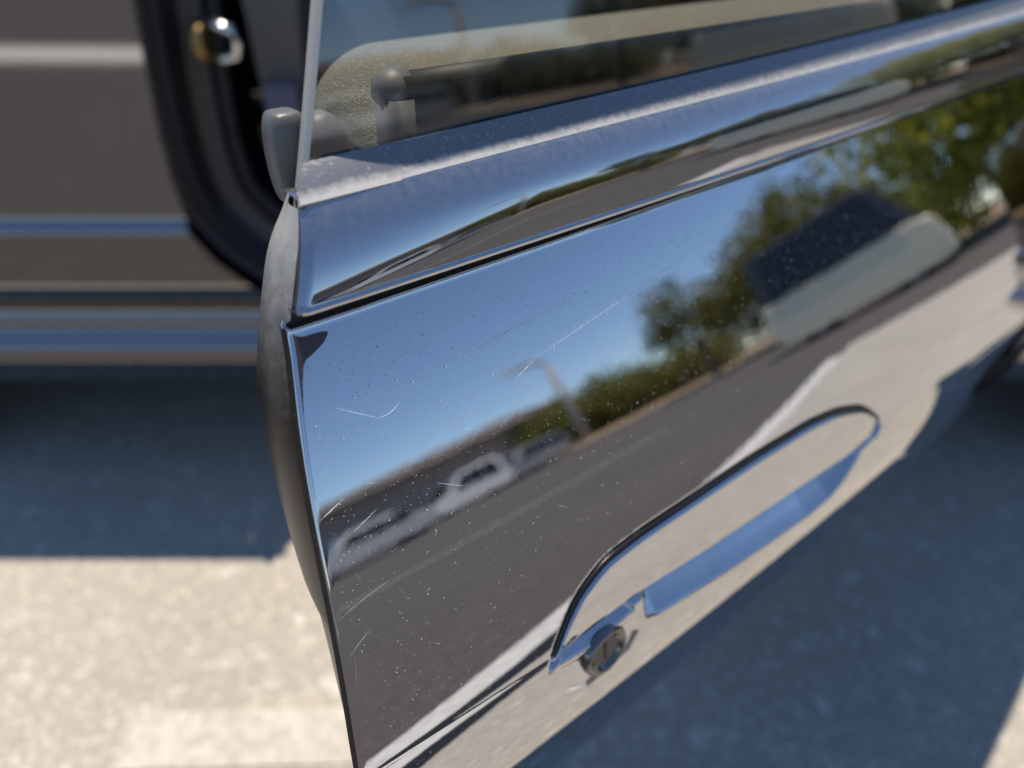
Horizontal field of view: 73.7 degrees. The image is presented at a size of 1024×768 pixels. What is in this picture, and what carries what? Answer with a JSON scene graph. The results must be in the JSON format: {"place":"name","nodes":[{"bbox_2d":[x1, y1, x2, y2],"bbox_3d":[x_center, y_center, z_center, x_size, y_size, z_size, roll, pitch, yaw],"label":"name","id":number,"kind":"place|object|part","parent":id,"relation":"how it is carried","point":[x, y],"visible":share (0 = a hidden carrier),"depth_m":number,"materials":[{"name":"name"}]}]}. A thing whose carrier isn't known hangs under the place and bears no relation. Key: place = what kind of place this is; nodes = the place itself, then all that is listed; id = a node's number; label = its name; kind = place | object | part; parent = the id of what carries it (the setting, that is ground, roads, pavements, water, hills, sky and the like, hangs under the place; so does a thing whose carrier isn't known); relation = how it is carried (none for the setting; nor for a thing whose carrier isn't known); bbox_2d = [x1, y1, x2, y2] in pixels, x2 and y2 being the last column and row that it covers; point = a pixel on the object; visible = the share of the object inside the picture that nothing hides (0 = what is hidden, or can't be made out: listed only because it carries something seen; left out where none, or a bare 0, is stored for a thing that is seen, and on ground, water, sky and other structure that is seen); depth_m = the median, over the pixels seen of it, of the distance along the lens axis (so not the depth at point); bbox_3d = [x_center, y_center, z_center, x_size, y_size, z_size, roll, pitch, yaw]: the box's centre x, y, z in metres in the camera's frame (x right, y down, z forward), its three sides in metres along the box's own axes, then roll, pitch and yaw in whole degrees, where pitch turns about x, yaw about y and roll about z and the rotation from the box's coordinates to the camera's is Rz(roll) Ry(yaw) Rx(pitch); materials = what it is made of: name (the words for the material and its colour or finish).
{"place":"outdoors","nodes":[
{"label":"outdoors","id":0,"kind":"place"},
{"bbox_2d":[0,380,1023,767],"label":"concrete apron","id":1,"kind":"object","parent":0,"point":[148,560],"depth_m":1.18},
{"bbox_2d":[114,706,596,767],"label":"parking line","id":2,"kind":"object","parent":1,"relation":"on","point":[243,737],"visible":0.5,"depth_m":0.99,"materials":[{"name":"white paint"}]},
{"bbox_2d":[0,0,1023,767],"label":"black car","id":3,"kind":"object","parent":1,"relation":"on","point":[606,362],"visible":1,"depth_m":0.28,"materials":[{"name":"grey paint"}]},
{"bbox_3d":[0.342,-0.219,0.644,1.475,1.100,0.376,-26,42,-32],"label":"door","id":4,"kind":"part","parent":3,"relation":"part of","materials":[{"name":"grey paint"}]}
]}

